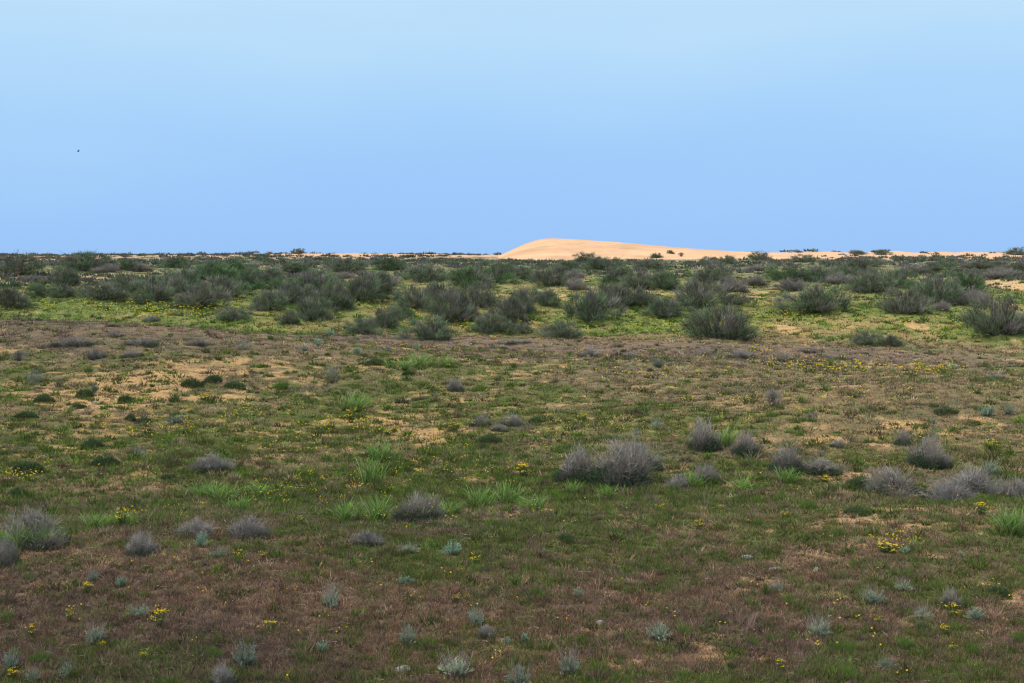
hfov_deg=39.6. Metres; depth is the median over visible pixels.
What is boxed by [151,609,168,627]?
yellow flower plant
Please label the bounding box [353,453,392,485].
grass tussock
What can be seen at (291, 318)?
desert shrub
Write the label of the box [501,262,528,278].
desert shrub
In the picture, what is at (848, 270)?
desert shrub
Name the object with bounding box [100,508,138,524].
grass tussock
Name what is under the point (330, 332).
sage cushion
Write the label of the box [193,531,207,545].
sage cushion
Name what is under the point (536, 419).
herb cushion
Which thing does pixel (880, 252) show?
desert shrub
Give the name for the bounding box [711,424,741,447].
grass tussock
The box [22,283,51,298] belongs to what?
desert shrub
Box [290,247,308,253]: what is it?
desert shrub
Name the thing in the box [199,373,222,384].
herb cushion
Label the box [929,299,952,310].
dry shrub
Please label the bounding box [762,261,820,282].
desert shrub
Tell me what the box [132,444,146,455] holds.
sage plant
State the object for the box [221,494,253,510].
grass tussock
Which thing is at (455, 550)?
sage cushion
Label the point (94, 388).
sage plant
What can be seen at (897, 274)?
desert shrub
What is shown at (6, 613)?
grass tuft
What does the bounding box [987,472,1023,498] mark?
dry shrub
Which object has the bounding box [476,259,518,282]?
desert shrub
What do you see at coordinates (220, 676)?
dry shrub
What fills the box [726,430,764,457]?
dry shrub
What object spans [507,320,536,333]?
desert shrub
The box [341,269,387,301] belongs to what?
desert shrub
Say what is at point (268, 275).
desert shrub
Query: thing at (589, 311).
desert shrub
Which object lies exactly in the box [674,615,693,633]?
grass tuft
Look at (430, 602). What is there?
dry grass
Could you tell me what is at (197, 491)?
grass tussock
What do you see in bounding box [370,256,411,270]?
desert shrub
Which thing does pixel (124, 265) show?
desert shrub
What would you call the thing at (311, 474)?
grass tuft
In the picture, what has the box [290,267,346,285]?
desert shrub
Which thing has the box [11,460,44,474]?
herb cushion
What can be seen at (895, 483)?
dry shrub
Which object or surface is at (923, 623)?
herb cushion
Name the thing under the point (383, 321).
desert shrub
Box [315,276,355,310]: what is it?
desert shrub
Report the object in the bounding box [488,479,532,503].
grass tussock
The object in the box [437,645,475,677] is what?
sage plant
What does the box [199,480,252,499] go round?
grass tussock
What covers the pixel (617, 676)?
grass tuft
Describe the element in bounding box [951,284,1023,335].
desert shrub
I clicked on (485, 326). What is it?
desert shrub
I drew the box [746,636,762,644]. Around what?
grass tuft
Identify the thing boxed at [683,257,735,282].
desert shrub
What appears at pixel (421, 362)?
grass tussock
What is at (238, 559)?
yellow flower plant
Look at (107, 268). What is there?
dry shrub
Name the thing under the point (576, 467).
dry shrub
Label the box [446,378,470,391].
dry shrub
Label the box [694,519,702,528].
yellow flower plant
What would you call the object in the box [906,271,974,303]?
desert shrub
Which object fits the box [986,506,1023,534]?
grass tussock
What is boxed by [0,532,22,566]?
dry shrub
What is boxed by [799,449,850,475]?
dry shrub
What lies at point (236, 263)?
desert shrub
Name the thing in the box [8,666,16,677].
yellow flower plant
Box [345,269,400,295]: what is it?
desert shrub
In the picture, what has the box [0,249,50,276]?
desert shrub
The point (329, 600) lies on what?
sage plant
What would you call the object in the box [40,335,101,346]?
dry brush
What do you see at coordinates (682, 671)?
grass tuft
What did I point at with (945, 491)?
dry shrub
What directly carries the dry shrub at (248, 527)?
on the ground at (192, 367)
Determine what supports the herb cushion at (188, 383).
on the ground at (192, 367)
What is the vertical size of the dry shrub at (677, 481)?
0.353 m
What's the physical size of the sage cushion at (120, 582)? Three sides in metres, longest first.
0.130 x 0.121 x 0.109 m
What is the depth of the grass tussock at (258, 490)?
21.62 m
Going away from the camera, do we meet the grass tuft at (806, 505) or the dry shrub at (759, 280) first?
the grass tuft at (806, 505)
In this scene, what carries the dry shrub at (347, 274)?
on the ground at (192, 367)
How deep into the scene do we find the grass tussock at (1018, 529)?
16.64 m
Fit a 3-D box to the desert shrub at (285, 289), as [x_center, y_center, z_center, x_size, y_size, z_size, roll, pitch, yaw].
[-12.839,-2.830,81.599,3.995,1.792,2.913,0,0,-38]
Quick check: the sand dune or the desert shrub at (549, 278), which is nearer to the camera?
the desert shrub at (549, 278)
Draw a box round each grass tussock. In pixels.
[0,519,46,551]
[19,519,68,548]
[78,511,117,527]
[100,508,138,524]
[172,481,222,497]
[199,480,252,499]
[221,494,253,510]
[243,479,275,496]
[324,495,367,521]
[330,388,377,412]
[349,492,401,522]
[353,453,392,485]
[357,435,406,461]
[376,357,417,370]
[402,509,440,519]
[407,351,441,367]
[432,354,457,367]
[438,496,468,517]
[464,484,499,506]
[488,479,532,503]
[511,493,551,511]
[563,481,582,494]
[594,484,617,495]
[677,470,712,487]
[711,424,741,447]
[724,472,764,490]
[773,465,803,483]
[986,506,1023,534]
[995,505,1023,537]
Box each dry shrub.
[0,502,73,550]
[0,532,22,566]
[13,274,44,281]
[90,261,121,272]
[122,529,165,556]
[125,261,156,271]
[174,516,221,538]
[187,452,240,473]
[208,661,235,682]
[226,514,272,539]
[332,270,355,278]
[348,528,387,547]
[383,273,404,285]
[389,490,450,522]
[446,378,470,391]
[466,407,493,427]
[474,623,497,638]
[489,423,508,431]
[497,412,523,426]
[552,443,599,483]
[561,276,593,289]
[565,267,586,279]
[585,432,669,488]
[622,427,668,471]
[664,471,689,489]
[682,414,722,453]
[692,459,722,482]
[712,275,754,292]
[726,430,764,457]
[736,274,772,285]
[739,264,774,270]
[760,276,815,290]
[766,438,806,474]
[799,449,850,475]
[823,270,855,284]
[828,437,847,447]
[861,463,922,497]
[888,262,936,273]
[893,429,913,445]
[903,414,950,469]
[915,475,984,501]
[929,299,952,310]
[935,462,1004,495]
[935,585,964,610]
[936,451,953,468]
[939,284,992,305]
[966,266,1023,278]
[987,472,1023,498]
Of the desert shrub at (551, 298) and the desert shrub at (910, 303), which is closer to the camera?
the desert shrub at (910, 303)
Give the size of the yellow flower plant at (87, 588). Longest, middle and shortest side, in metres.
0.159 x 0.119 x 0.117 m
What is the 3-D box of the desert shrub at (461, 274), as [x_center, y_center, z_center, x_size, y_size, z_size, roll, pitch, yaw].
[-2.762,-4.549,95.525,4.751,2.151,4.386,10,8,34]
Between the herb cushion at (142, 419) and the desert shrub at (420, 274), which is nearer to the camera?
the herb cushion at (142, 419)
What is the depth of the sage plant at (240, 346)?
40.84 m
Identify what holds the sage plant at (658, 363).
on the ground at (192, 367)
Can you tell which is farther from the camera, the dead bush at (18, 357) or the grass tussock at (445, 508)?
the dead bush at (18, 357)
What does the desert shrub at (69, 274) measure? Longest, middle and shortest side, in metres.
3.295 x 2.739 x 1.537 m
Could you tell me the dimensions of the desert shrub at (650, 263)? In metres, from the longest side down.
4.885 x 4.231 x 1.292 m
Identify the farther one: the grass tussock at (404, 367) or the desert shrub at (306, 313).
the desert shrub at (306, 313)
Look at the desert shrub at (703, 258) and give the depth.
163.11 m
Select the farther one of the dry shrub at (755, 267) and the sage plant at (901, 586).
the dry shrub at (755, 267)
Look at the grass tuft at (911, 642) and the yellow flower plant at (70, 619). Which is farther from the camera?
the yellow flower plant at (70, 619)
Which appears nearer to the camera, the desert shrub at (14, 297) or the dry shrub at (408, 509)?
the dry shrub at (408, 509)
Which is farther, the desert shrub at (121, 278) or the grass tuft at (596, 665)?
the desert shrub at (121, 278)
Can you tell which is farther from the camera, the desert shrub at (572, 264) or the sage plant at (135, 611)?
the desert shrub at (572, 264)
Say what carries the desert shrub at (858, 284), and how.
on the ground at (192, 367)
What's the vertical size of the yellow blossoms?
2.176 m
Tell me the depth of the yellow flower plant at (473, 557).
15.12 m
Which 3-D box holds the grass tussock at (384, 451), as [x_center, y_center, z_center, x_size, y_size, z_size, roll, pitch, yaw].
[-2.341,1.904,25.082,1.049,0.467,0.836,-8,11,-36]
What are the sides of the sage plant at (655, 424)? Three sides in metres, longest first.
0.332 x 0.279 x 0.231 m
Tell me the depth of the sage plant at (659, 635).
12.72 m
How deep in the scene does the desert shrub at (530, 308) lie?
72.81 m
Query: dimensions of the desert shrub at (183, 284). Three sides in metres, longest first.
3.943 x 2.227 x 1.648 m
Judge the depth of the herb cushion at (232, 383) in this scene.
34.49 m
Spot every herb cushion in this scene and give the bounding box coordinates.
[7,486,27,497]
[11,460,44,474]
[12,410,40,418]
[33,393,55,402]
[70,403,86,409]
[73,387,93,396]
[80,436,105,447]
[91,453,121,467]
[116,395,131,403]
[123,413,136,421]
[135,416,152,423]
[160,474,178,481]
[180,377,204,387]
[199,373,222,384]
[222,380,245,388]
[365,357,384,365]
[402,371,415,375]
[475,433,502,442]
[528,417,545,422]
[557,533,573,541]
[842,505,871,516]
[843,473,872,489]
[906,487,931,494]
[912,620,929,631]
[933,405,958,414]
[986,584,1011,599]
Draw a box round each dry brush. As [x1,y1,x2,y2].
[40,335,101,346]
[83,344,107,360]
[105,329,124,337]
[117,348,145,357]
[118,334,162,347]
[142,314,160,321]
[184,339,211,345]
[494,338,532,344]
[576,346,601,356]
[621,350,640,356]
[694,348,711,355]
[726,346,761,358]
[771,353,795,362]
[797,346,817,352]
[983,373,1007,379]
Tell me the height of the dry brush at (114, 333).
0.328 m
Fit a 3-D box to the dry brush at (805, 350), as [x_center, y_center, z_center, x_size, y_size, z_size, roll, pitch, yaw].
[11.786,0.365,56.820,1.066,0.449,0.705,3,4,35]
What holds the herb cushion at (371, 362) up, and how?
on the ground at (192, 367)
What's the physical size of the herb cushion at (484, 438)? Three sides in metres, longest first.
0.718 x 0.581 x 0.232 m
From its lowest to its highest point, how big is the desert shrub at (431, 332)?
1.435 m
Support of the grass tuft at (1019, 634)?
on the ground at (192, 367)
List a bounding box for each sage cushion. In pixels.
[115,576,126,585]
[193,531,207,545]
[314,337,322,345]
[316,640,328,650]
[325,328,334,334]
[352,346,360,353]
[398,575,414,583]
[441,540,461,553]
[501,636,510,643]
[574,587,583,595]
[965,607,987,619]
[977,405,995,415]
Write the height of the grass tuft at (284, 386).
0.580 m
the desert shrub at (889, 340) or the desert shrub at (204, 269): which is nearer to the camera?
the desert shrub at (889, 340)
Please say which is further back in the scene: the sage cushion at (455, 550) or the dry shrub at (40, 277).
the dry shrub at (40, 277)
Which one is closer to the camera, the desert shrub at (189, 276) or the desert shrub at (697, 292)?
the desert shrub at (697, 292)
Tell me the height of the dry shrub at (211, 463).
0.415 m
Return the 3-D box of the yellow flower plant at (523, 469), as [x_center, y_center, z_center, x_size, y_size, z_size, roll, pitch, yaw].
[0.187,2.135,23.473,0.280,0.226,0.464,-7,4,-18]
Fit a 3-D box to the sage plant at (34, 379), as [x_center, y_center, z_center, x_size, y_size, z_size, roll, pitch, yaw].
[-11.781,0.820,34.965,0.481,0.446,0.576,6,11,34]
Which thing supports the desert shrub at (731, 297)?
on the ground at (192, 367)
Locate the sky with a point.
(482, 127)
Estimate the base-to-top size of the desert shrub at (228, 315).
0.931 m
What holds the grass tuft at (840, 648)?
on the ground at (192, 367)
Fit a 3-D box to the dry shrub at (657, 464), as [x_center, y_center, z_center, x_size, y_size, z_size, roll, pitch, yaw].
[2.143,1.774,23.906,1.017,1.155,0.775,0,4,-8]
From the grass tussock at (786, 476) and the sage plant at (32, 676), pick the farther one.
the grass tussock at (786, 476)
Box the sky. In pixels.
[0,0,1023,254]
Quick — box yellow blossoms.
[5,294,1023,680]
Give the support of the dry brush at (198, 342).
on the ground at (192, 367)
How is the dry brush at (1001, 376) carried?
on the ground at (192, 367)
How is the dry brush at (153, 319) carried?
on the ground at (192, 367)
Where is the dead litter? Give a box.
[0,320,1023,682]
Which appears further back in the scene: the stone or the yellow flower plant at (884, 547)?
the yellow flower plant at (884, 547)
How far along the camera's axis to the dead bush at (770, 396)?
30.28 m
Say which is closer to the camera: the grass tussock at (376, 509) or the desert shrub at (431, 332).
the grass tussock at (376, 509)
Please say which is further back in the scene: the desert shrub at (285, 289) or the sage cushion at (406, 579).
the desert shrub at (285, 289)
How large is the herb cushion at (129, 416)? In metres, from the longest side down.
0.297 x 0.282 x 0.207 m
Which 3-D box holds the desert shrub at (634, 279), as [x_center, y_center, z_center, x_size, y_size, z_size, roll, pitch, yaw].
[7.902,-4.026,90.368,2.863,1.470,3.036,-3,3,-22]
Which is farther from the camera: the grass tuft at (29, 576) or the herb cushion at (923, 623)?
the grass tuft at (29, 576)
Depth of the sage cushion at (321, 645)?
12.41 m
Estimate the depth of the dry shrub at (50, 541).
15.82 m
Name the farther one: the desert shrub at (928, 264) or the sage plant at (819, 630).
the desert shrub at (928, 264)
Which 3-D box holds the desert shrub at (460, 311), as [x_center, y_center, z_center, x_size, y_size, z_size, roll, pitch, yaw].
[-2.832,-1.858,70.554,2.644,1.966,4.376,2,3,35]
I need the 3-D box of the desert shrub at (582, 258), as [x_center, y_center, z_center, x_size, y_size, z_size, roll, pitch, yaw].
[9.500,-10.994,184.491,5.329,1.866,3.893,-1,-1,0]
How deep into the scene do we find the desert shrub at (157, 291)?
83.03 m
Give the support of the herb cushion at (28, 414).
on the ground at (192, 367)
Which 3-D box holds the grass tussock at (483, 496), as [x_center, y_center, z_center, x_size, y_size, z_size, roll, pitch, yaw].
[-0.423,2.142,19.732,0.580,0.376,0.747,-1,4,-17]
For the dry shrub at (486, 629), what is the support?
on the ground at (192, 367)
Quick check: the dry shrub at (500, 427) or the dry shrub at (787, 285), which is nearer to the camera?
the dry shrub at (500, 427)
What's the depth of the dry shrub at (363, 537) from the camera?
15.80 m
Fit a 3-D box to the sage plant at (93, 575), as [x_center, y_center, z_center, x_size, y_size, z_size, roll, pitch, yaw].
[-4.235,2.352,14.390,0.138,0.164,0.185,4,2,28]
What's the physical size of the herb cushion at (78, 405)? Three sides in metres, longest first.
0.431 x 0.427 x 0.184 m
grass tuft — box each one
[0,608,15,620]
[23,569,32,578]
[29,641,52,662]
[205,643,225,657]
[273,372,289,389]
[307,469,314,478]
[491,665,505,673]
[526,585,541,595]
[585,652,610,671]
[609,672,630,680]
[669,663,693,679]
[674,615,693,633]
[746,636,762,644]
[752,516,763,523]
[777,590,795,603]
[796,498,820,509]
[825,632,861,652]
[837,662,864,681]
[896,635,914,647]
[929,577,944,589]
[958,581,973,605]
[962,638,984,654]
[1008,625,1023,643]
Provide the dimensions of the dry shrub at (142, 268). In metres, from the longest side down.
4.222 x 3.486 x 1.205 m
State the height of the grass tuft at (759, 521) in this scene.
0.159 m
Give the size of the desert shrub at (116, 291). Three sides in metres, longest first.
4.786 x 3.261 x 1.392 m
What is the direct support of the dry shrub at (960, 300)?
on the ground at (192, 367)
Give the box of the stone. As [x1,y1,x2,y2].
[396,665,409,671]
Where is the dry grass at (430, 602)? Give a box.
[0,258,1023,682]
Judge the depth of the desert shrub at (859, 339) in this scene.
61.06 m
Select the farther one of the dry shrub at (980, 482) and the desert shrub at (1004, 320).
the desert shrub at (1004, 320)
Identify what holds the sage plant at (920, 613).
on the ground at (192, 367)
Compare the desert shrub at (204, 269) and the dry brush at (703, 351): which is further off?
the desert shrub at (204, 269)
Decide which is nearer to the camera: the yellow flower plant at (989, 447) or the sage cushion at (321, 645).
the sage cushion at (321, 645)
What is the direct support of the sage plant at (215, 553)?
on the ground at (192, 367)
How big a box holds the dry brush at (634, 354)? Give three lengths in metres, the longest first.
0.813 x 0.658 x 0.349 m
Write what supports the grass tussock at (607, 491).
on the ground at (192, 367)
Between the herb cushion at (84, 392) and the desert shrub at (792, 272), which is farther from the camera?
the desert shrub at (792, 272)
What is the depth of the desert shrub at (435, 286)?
82.16 m
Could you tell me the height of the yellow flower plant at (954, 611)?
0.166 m
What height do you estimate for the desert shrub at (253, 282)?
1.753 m
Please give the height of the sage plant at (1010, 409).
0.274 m
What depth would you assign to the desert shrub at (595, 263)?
129.20 m
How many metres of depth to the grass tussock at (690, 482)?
22.30 m
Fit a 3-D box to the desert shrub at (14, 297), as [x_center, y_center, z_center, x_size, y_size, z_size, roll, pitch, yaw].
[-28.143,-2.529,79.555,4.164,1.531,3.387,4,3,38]
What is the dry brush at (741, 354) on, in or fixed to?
on the ground at (192, 367)
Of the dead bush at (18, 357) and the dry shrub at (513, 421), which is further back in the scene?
the dead bush at (18, 357)
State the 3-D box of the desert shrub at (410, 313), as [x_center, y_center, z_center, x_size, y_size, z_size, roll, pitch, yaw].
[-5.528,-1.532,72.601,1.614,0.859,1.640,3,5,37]
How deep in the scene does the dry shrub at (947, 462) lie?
24.00 m
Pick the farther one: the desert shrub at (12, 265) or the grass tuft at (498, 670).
the desert shrub at (12, 265)
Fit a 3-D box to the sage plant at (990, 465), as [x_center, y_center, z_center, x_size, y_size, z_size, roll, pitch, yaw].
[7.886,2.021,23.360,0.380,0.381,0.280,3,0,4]
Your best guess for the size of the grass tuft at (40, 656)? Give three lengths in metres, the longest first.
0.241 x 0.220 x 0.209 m
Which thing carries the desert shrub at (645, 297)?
on the ground at (192, 367)
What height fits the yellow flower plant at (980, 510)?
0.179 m
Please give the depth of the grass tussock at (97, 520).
17.12 m
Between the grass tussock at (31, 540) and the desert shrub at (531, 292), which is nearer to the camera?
the grass tussock at (31, 540)
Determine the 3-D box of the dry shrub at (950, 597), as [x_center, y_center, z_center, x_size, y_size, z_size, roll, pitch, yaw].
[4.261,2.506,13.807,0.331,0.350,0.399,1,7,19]
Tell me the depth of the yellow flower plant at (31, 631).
12.75 m
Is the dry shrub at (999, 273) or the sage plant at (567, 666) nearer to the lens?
the sage plant at (567, 666)
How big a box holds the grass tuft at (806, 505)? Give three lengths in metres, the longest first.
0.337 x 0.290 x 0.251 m
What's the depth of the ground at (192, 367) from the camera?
30.60 m
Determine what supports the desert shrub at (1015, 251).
on the ground at (192, 367)
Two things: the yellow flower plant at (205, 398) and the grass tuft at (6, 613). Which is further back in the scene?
the yellow flower plant at (205, 398)
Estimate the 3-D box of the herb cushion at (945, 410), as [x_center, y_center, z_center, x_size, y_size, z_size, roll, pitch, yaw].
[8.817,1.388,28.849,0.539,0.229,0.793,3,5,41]
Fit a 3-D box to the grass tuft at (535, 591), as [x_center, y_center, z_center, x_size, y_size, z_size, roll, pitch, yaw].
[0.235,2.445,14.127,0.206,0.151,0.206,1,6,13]
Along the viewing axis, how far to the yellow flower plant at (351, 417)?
29.98 m
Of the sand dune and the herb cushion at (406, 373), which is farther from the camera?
the sand dune
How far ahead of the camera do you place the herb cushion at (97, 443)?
25.99 m
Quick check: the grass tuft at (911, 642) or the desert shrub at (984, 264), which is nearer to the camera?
the grass tuft at (911, 642)
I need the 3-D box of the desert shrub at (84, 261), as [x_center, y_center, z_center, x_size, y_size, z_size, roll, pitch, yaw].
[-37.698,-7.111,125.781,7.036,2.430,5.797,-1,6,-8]
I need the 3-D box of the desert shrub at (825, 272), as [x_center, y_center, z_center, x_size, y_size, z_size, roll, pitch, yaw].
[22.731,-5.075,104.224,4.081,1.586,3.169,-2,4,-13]
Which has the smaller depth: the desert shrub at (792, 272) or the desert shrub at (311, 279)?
the desert shrub at (311, 279)
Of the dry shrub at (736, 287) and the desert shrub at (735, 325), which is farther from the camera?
the dry shrub at (736, 287)
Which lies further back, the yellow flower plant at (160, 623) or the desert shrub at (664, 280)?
the desert shrub at (664, 280)
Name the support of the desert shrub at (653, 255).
on the sand dune
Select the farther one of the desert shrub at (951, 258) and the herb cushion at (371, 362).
the desert shrub at (951, 258)
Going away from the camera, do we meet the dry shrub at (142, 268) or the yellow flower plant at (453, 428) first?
the yellow flower plant at (453, 428)
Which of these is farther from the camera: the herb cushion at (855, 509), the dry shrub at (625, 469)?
the dry shrub at (625, 469)
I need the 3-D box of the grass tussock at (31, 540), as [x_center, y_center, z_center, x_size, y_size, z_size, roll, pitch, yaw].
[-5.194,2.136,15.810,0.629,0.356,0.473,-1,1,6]
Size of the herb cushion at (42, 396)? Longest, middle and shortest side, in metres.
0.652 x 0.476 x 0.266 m
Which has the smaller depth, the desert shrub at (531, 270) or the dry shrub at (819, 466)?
the dry shrub at (819, 466)
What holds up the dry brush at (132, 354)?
on the ground at (192, 367)
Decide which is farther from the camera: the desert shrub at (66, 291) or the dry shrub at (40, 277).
the dry shrub at (40, 277)
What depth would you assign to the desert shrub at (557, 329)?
63.23 m
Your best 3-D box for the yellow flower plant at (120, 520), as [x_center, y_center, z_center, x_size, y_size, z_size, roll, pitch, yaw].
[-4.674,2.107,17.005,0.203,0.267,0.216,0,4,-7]
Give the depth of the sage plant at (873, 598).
13.97 m
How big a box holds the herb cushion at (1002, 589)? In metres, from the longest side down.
0.396 x 0.307 x 0.131 m
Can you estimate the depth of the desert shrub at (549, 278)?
96.27 m
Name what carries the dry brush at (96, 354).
on the ground at (192, 367)
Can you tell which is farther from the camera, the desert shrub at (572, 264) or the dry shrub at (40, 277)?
the desert shrub at (572, 264)
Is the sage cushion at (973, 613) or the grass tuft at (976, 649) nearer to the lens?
the grass tuft at (976, 649)
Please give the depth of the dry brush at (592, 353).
42.23 m
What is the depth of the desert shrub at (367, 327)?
62.08 m
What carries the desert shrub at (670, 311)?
on the ground at (192, 367)
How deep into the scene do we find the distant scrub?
168.22 m
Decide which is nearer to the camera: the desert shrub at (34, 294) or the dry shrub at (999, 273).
the desert shrub at (34, 294)
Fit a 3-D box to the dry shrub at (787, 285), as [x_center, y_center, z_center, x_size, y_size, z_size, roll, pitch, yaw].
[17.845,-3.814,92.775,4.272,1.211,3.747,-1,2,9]
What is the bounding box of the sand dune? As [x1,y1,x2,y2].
[498,238,824,260]
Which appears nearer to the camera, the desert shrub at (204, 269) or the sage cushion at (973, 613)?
the sage cushion at (973, 613)
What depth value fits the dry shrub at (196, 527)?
16.00 m
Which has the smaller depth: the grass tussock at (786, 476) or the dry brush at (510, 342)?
the grass tussock at (786, 476)
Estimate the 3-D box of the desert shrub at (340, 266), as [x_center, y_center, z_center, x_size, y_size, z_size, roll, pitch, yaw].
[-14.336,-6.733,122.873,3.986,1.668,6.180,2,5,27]
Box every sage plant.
[0,644,19,668]
[21,367,45,381]
[24,664,40,680]
[58,656,72,677]
[84,618,108,642]
[86,570,99,581]
[89,378,96,392]
[126,602,150,615]
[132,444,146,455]
[162,414,190,423]
[208,546,232,555]
[231,632,258,667]
[235,340,249,349]
[300,343,309,350]
[321,580,342,607]
[323,363,341,377]
[396,541,421,552]
[399,617,416,644]
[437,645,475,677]
[467,601,484,624]
[504,658,534,682]
[556,645,580,674]
[645,616,674,641]
[651,357,665,367]
[651,417,663,427]
[768,576,787,590]
[805,609,831,637]
[861,583,886,604]
[874,655,895,668]
[892,574,912,591]
[910,605,934,619]
[982,458,1001,474]
[1001,403,1015,413]
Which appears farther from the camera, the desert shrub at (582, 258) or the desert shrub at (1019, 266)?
the desert shrub at (582, 258)
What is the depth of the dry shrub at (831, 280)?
101.26 m
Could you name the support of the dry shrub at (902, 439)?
on the ground at (192, 367)
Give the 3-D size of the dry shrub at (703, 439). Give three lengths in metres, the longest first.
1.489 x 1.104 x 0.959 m
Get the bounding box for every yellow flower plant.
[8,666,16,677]
[25,623,37,637]
[65,608,73,620]
[83,581,93,593]
[115,507,128,526]
[139,649,147,659]
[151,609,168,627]
[195,393,210,401]
[233,549,244,565]
[345,408,355,422]
[449,422,460,430]
[471,553,479,564]
[517,463,529,476]
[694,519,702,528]
[776,659,785,671]
[819,475,829,481]
[878,542,899,552]
[940,623,948,633]
[945,602,961,618]
[976,501,988,515]
[985,439,996,450]
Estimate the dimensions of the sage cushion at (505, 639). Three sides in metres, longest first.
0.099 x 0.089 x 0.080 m
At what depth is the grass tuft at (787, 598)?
14.02 m
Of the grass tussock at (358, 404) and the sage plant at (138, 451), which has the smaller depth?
the sage plant at (138, 451)
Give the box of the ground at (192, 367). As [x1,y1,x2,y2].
[0,251,1023,682]
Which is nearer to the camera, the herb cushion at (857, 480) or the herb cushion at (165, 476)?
the herb cushion at (857, 480)
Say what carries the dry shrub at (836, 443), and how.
on the ground at (192, 367)
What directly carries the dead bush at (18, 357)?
on the ground at (192, 367)
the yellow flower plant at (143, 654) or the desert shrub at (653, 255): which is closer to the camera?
the yellow flower plant at (143, 654)
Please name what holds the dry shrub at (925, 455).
on the ground at (192, 367)
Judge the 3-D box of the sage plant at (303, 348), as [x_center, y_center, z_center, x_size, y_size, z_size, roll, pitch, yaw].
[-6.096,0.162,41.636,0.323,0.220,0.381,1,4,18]
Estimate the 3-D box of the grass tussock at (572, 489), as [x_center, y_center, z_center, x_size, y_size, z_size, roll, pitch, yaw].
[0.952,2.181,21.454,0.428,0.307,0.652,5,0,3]
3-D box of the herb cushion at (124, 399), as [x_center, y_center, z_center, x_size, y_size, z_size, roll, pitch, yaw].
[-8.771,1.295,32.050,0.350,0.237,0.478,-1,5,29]
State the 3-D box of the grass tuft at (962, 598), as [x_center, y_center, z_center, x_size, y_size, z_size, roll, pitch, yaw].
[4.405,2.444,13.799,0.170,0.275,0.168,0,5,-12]
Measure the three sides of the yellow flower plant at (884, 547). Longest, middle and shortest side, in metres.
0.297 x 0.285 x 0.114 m
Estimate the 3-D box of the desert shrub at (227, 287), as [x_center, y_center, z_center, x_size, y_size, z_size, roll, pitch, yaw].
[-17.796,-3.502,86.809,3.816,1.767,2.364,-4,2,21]
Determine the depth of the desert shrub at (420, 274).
101.45 m
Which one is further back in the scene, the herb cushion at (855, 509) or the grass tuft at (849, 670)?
the herb cushion at (855, 509)
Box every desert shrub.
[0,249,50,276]
[0,284,38,308]
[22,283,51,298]
[43,265,81,284]
[44,281,79,297]
[49,249,119,271]
[73,279,131,300]
[101,270,143,290]
[112,258,140,269]
[124,272,181,300]
[129,293,153,304]
[155,265,205,287]
[157,255,189,267]
[161,274,191,294]
[163,282,234,310]
[179,256,244,279]
[196,271,248,296]
[203,306,256,320]
[210,253,262,272]
[231,267,267,289]
[246,285,293,310]
[248,264,287,283]
[263,274,293,288]
[265,279,318,304]
[276,308,301,325]
[279,258,312,272]
[285,293,344,321]
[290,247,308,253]
[290,266,341,295]
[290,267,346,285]
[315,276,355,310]
[323,257,370,271]
[339,317,384,334]
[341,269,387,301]
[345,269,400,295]
[365,303,408,329]
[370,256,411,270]
[389,281,435,308]
[389,306,416,317]
[394,314,458,340]
[397,261,448,281]
[421,280,459,302]
[423,285,484,321]
[446,259,499,288]
[453,280,506,308]
[467,307,517,333]
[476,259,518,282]
[486,295,533,322]
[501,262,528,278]
[501,285,534,314]
[507,286,548,302]
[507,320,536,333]
[512,266,536,278]
[526,263,571,286]
[528,287,562,305]
[533,317,583,338]
[546,258,582,271]
[562,285,629,321]
[571,251,602,261]
[580,255,627,269]
[583,279,645,307]
[594,266,633,282]
[614,281,666,305]
[618,268,652,288]
[632,257,671,270]
[639,295,699,317]
[641,266,682,289]
[650,251,663,257]
[666,275,744,307]
[676,297,762,340]
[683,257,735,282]
[699,255,719,263]
[718,254,737,263]
[721,292,757,304]
[747,249,775,260]
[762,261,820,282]
[769,279,855,313]
[789,253,818,262]
[802,263,846,280]
[827,264,868,277]
[832,255,887,269]
[841,267,906,292]
[847,329,883,345]
[849,249,869,254]
[870,282,936,314]
[874,249,894,254]
[874,265,921,287]
[879,334,907,346]
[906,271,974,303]
[919,260,956,270]
[941,256,959,266]
[942,267,986,291]
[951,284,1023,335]
[955,259,1010,269]
[1000,247,1023,254]
[1002,261,1023,272]
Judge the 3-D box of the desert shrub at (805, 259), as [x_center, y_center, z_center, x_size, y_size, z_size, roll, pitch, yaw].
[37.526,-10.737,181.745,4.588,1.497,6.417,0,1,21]
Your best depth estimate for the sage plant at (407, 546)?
15.47 m
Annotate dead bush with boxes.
[10,350,28,360]
[764,388,783,406]
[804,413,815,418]
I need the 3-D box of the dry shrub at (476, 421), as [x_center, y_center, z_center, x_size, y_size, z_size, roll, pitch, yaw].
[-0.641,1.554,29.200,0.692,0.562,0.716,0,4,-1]
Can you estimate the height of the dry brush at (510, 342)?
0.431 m
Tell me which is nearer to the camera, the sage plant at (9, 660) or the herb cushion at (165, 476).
the sage plant at (9, 660)
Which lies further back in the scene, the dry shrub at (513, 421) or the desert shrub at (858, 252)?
the desert shrub at (858, 252)
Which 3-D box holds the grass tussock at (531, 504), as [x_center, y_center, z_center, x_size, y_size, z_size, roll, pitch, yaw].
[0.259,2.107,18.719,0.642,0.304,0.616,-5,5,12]
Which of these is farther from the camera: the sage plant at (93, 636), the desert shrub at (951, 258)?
the desert shrub at (951, 258)
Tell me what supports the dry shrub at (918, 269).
on the ground at (192, 367)
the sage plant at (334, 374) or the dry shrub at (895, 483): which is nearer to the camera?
the dry shrub at (895, 483)
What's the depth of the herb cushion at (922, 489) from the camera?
21.43 m
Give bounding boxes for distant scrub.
[0,248,1023,288]

